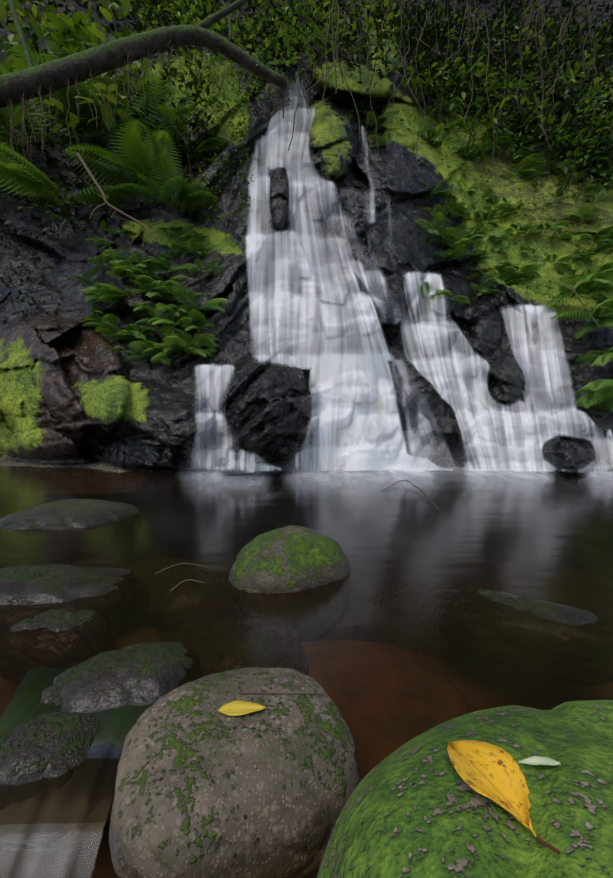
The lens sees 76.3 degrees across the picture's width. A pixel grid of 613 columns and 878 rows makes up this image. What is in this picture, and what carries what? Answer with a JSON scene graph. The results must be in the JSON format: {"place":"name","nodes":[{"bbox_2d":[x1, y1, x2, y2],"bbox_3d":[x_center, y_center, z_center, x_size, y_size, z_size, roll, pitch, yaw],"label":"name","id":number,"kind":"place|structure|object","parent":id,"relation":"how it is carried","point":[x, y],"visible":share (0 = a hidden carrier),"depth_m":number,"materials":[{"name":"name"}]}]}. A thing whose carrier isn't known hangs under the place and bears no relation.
{"place":"outdoors","nodes":[
{"label":"outdoors","id":0,"kind":"place"},
{"bbox_2d":[0,668,154,877],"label":"stream water","id":1,"kind":"structure","parent":0,"point":[63,850],"depth_m":0.61,"materials":[{"name":"liquid"}]},
{"bbox_2d":[91,822,319,877],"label":"pool floor","id":2,"kind":"structure","parent":0,"point":[103,867],"depth_m":0.75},
{"bbox_2d":[11,609,94,631],"bbox_3d":[-0.748,0.612,1.166,0.340,0.172,0.206,0,3,-1],"label":"rock","id":3,"kind":"object","parent":2,"relation":"on","point":[55,620],"visible":0.25,"depth_m":1.15,"materials":[{"name":"grey stone"}]},
{"bbox_2d":[0,564,130,605],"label":"flat rock","id":4,"kind":"object","parent":2,"relation":"on","point":[36,584],"visible":0.4,"depth_m":1.36,"materials":[{"name":"grey stone"}]},
{"bbox_2d":[40,641,192,712],"bbox_3d":[-0.425,0.618,0.916,0.357,0.211,0.317,0,3,-1],"label":"rock","id":5,"kind":"object","parent":2,"relation":"on","point":[140,673],"visible":0.4,"depth_m":0.86,"materials":[{"name":"grey stone"}]},
{"bbox_2d":[317,700,612,877],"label":"mossy boulder","id":6,"kind":"object","parent":2,"relation":"on","point":[418,806],"visible":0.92,"depth_m":0.35,"materials":[{"name":"plant"}]},
{"bbox_2d":[447,738,559,853],"bbox_3d":[0.166,0.311,0.348,0.057,0.032,0.130,0,3,-1],"label":"yellow leaf","id":7,"kind":"object","parent":6,"relation":"on","point":[494,773],"depth_m":0.36,"materials":[{"name":"yellow plant"}]},
{"bbox_2d":[518,756,560,765],"bbox_3d":[0.223,0.312,0.377,0.036,0.010,0.017,0,3,-1],"label":"small leaf","id":8,"kind":"object","parent":6,"relation":"on","point":[538,760],"visible":1,"depth_m":0.38,"materials":[{"name":"white plant"}]},
{"bbox_2d":[115,0,303,43],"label":"leaves","id":9,"kind":"object","parent":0,"point":[145,3],"visible":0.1,"depth_m":9.64,"materials":[{"name":"green plant"}]},
{"bbox_2d":[0,0,612,472],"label":"cliff rock","id":10,"kind":"object","parent":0,"point":[74,392],"visible":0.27,"depth_m":6.79,"materials":[{"name":"black stone"}]},
{"bbox_2d":[0,0,287,107],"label":"tree branch","id":11,"kind":"object","parent":10,"relation":"on","point":[56,74],"visible":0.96,"depth_m":5.51,"materials":[{"name":"brown plant"}]},
{"bbox_2d":[8,39,599,326],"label":"twigs","id":12,"kind":"object","parent":11,"relation":"attached to","point":[90,173],"visible":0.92,"depth_m":5.39,"materials":[{"name":"brown wood"}]},
{"bbox_2d":[0,0,612,415],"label":"ferns","id":13,"kind":"object","parent":10,"relation":"on","point":[156,160],"visible":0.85,"depth_m":6.92,"materials":[{"name":"green plant"}]},
{"bbox_2d":[0,0,612,322],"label":"forest foliage","id":14,"kind":"object","parent":10,"relation":"on","point":[395,21],"visible":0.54,"depth_m":9.07,"materials":[{"name":"green plant"}]},
{"bbox_2d":[0,0,612,202],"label":"hanging vines","id":15,"kind":"object","parent":10,"relation":"on","point":[300,77],"visible":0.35,"depth_m":8.34,"materials":[{"name":"brown"}]},
{"bbox_2d":[0,0,612,311],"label":"foliage shrub leaves","id":16,"kind":"object","parent":15,"relation":"attached to","point":[73,33],"visible":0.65,"depth_m":8.14,"materials":[{"name":"green plant"}]},
{"bbox_2d":[8,0,611,286],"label":"hanging vines","id":17,"kind":"object","parent":10,"relation":"hanging from","point":[476,34],"visible":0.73,"depth_m":7.67,"materials":[{"name":"brown"}]},
{"bbox_2d":[0,466,612,824],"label":"pool water","id":18,"kind":"structure","parent":0,"point":[402,632],"depth_m":1.33,"materials":[{"name":"black liquid"}]},
{"bbox_2d":[0,711,99,785],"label":"stream rock","id":19,"kind":"object","parent":18,"relation":"in","point":[53,744],"visible":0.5,"depth_m":0.69,"materials":[{"name":"grey stone"}]},
{"bbox_2d":[0,499,138,528],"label":"rock","id":20,"kind":"object","parent":18,"relation":"in","point":[70,513],"visible":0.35,"depth_m":2.26,"materials":[{"name":"grey stone"}]},
{"bbox_2d":[109,667,361,877],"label":"granite boulder","id":21,"kind":"object","parent":18,"relation":"in","point":[204,788],"visible":0.92,"depth_m":0.57,"materials":[{"name":"grey stone"}]},
{"bbox_2d":[218,700,265,715],"bbox_3d":[-0.112,0.467,0.675,0.081,0.007,0.036,0,3,-1],"label":"yellow leaf","id":22,"kind":"object","parent":21,"relation":"on","point":[236,708],"visible":1,"depth_m":0.68,"materials":[{"name":"yellow plant"}]},
{"bbox_2d":[239,692,321,694],"bbox_3d":[-0.046,0.479,0.726,0.158,0.027,0.020,-1,3,-10],"label":"twig","id":23,"kind":"object","parent":21,"relation":"on","point":[278,693],"visible":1,"depth_m":0.72,"materials":[{"name":"brown wood"}]},
{"bbox_2d":[229,525,349,593],"bbox_3d":[-0.071,0.573,1.553,0.487,0.429,0.406,-2,3,-28],"label":"rock","id":24,"kind":"object","parent":18,"relation":"in","point":[289,558],"visible":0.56,"depth_m":1.42,"materials":[{"name":"green stone"}]},
{"bbox_2d":[154,480,439,591],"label":"twigs","id":25,"kind":"object","parent":18,"relation":"in","point":[176,586],"visible":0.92,"depth_m":1.58,"materials":[{"name":"brown wood"}]},
{"bbox_2d":[175,467,612,503],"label":"foam","id":26,"kind":"object","parent":18,"relation":"on","point":[306,473],"visible":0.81,"depth_m":3.95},
{"bbox_2d":[477,589,597,625],"bbox_3d":[0.696,0.626,1.264,0.543,0.202,0.224,2,3,27],"label":"rock slab","id":27,"kind":"object","parent":18,"relation":"in","point":[557,612],"visible":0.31,"depth_m":1.22,"materials":[{"name":"grey stone"}]},
{"bbox_2d":[179,425,612,474],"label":"water splash","id":28,"kind":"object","parent":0,"point":[406,460],"depth_m":4.31,"materials":[{"name":"liquid"}]},
{"bbox_2d":[191,71,612,472],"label":"waterfall water","id":29,"kind":"structure","parent":0,"point":[353,392],"depth_m":5.62,"materials":[{"name":"white liquid"}]}
]}

